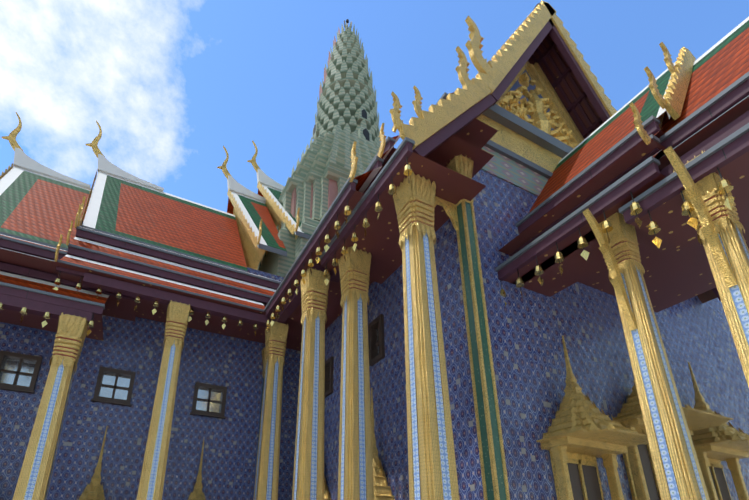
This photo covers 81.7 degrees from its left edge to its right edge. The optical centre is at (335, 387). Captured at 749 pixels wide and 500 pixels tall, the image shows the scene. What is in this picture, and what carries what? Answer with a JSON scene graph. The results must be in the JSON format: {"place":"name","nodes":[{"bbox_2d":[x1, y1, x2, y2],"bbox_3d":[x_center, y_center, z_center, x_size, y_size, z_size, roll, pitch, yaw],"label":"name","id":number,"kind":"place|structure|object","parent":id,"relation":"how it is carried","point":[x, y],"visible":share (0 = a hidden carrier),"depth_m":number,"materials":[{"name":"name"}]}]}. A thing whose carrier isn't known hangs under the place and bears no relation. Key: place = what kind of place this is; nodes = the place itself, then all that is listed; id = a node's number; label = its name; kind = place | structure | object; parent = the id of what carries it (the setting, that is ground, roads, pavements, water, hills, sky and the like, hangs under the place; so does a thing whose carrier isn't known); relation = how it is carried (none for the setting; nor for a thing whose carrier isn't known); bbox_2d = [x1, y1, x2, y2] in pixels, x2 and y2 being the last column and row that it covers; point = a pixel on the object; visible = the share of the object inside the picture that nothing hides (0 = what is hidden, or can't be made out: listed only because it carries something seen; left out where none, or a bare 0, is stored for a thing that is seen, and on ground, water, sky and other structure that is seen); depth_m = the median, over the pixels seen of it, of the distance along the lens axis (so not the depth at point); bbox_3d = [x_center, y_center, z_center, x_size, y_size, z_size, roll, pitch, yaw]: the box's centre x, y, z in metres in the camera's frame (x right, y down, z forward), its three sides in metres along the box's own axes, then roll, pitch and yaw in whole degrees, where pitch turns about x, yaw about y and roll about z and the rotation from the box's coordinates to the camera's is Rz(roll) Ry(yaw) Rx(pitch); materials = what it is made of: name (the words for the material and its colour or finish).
{"place":"outdoors","nodes":[
{"label":"outdoors","id":0,"kind":"place"},
{"bbox_2d":[257,19,380,276],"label":"prang","id":1,"kind":"structure","parent":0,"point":[347,113],"depth_m":21.46,"materials":[{"name":"tile"}]},
{"bbox_2d":[247,140,310,269],"bbox_3d":[-2.139,-8.551,21.803,5.093,8.605,8.674,10,-22,-24],"label":"roof","id":2,"kind":"object","parent":1,"relation":"attached to","point":[269,190],"visible":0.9,"depth_m":20.32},
{"bbox_2d":[0,0,748,211],"label":"sky","id":3,"kind":"structure","parent":0,"point":[167,84],"materials":[{"name":"blue"}]},
{"label":"ground","id":4,"kind":"structure","parent":0,"visible":0},
{"bbox_2d":[12,312,88,499],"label":"column","id":5,"kind":"structure","parent":4,"relation":"on","point":[34,479],"depth_m":9.72,"materials":[{"name":"gold metal"}]},
{"bbox_2d":[0,110,748,350],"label":"colonnade beams","id":6,"kind":"structure","parent":5,"relation":"on","point":[116,284],"depth_m":10.54,"materials":[{"name":"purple wood"}]},
{"bbox_2d":[0,111,136,340],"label":"roof","id":7,"kind":"object","parent":6,"relation":"on","point":[39,205],"visible":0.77,"depth_m":12.57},
{"bbox_2d":[55,120,280,340],"bbox_3d":[-6.683,-6.261,17.874,8.063,10.825,9.943,10,-22,-24],"label":"roof","id":8,"kind":"object","parent":6,"relation":"on","point":[134,228],"visible":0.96,"depth_m":14.23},
{"bbox_2d":[217,146,286,269],"bbox_3d":[-4.229,-7.891,20.483,3.273,8.605,8.674,10,-22,-24],"label":"roof","id":9,"kind":"object","parent":8,"relation":"on","point":[256,226],"visible":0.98,"depth_m":18.56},
{"bbox_2d":[136,300,190,499],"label":"column","id":10,"kind":"structure","parent":4,"relation":"on","point":[151,481],"depth_m":11.04,"materials":[{"name":"gold metal"}]},
{"bbox_2d":[253,320,288,499],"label":"column","id":11,"kind":"structure","parent":4,"relation":"on","point":[267,476],"depth_m":12.09,"materials":[{"name":"gold metal"}]},
{"bbox_2d":[292,268,329,499],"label":"column","id":12,"kind":"structure","parent":4,"relation":"on","point":[308,478],"depth_m":9.51,"materials":[{"name":"gold metal"}]},
{"bbox_2d":[338,246,373,499],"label":"column","id":13,"kind":"structure","parent":4,"relation":"on","point":[355,473],"depth_m":8.70,"materials":[{"name":"gold metal"}]},
{"bbox_2d":[0,104,748,499],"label":"pantheon walls","id":14,"kind":"structure","parent":4,"relation":"on","point":[218,396],"depth_m":10.98,"materials":[{"name":"blue tile"}]},
{"bbox_2d":[77,426,107,499],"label":"window spire","id":15,"kind":"structure","parent":14,"relation":"attached to","point":[93,490],"depth_m":11.22,"materials":[{"name":"gold metal"}]},
{"bbox_2d":[187,439,204,499],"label":"window spire","id":16,"kind":"structure","parent":14,"relation":"attached to","point":[197,493],"depth_m":12.36,"materials":[{"name":"gold metal"}]},
{"bbox_2d":[324,478,330,499],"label":"window spire","id":17,"kind":"structure","parent":14,"relation":"attached to","point":[327,495],"depth_m":11.71,"materials":[{"name":"gold metal"}]},
{"bbox_2d":[264,92,497,327],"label":"roof eaves","id":18,"kind":"object","parent":14,"relation":"attached to","point":[379,241],"visible":0.69,"depth_m":9.02,"materials":[{"name":"wood"}]},
{"bbox_2d":[0,156,734,335],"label":"bells","id":19,"kind":"object","parent":18,"relation":"hanging from","point":[725,186],"visible":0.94,"depth_m":8.02,"materials":[{"name":"metal"}]},
{"bbox_2d":[348,114,399,182],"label":"roof finials","id":20,"kind":"object","parent":18,"relation":"attached to","point":[382,137],"visible":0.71,"depth_m":8.64,"materials":[{"name":"gold metal"}]},
{"bbox_2d":[256,155,509,499],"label":"wall pilasters","id":21,"kind":"object","parent":14,"relation":"attached to","point":[492,456],"depth_m":7.29,"materials":[{"name":"green tile"}]},
{"bbox_2d":[371,388,394,499],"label":"window spire","id":22,"kind":"structure","parent":14,"relation":"attached to","point":[382,489],"depth_m":9.21,"materials":[{"name":"gold metal"}]},
{"bbox_2d":[389,1,720,303],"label":"gable","id":23,"kind":"structure","parent":14,"relation":"attached to","point":[537,73],"depth_m":11.64,"materials":[{"name":"gold metal"}]},
{"bbox_2d":[536,336,648,499],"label":"window frame","id":24,"kind":"object","parent":14,"relation":"attached to","point":[581,434],"visible":0.9,"depth_m":7.48,"materials":[{"name":"gold metal"}]},
{"bbox_2d":[612,380,732,499],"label":"window frame","id":25,"kind":"object","parent":14,"relation":"attached to","point":[641,473],"visible":0.27,"depth_m":8.33,"materials":[{"name":"gold metal"}]},
{"bbox_2d":[688,362,748,499],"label":"window frame","id":26,"kind":"object","parent":14,"relation":"attached to","point":[716,445],"visible":0.77,"depth_m":9.41,"materials":[{"name":"gold metal"}]},
{"bbox_2d":[393,172,459,499],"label":"column","id":27,"kind":"structure","parent":4,"relation":"on","point":[432,465],"depth_m":6.67,"materials":[{"name":"gold metal"}]},
{"bbox_2d":[599,212,709,499],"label":"column","id":28,"kind":"structure","parent":4,"relation":"on","point":[678,472],"depth_m":5.90,"materials":[{"name":"gold metal"}]},
{"bbox_2d":[673,151,748,386],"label":"column","id":29,"kind":"structure","parent":4,"relation":"on","point":[728,225],"depth_m":5.30,"materials":[{"name":"gold metal"}]},
{"bbox_2d":[495,17,748,312],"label":"porch roof","id":30,"kind":"structure","parent":29,"relation":"on","point":[685,102],"depth_m":7.39,"materials":[{"name":"red tile"}]}
]}

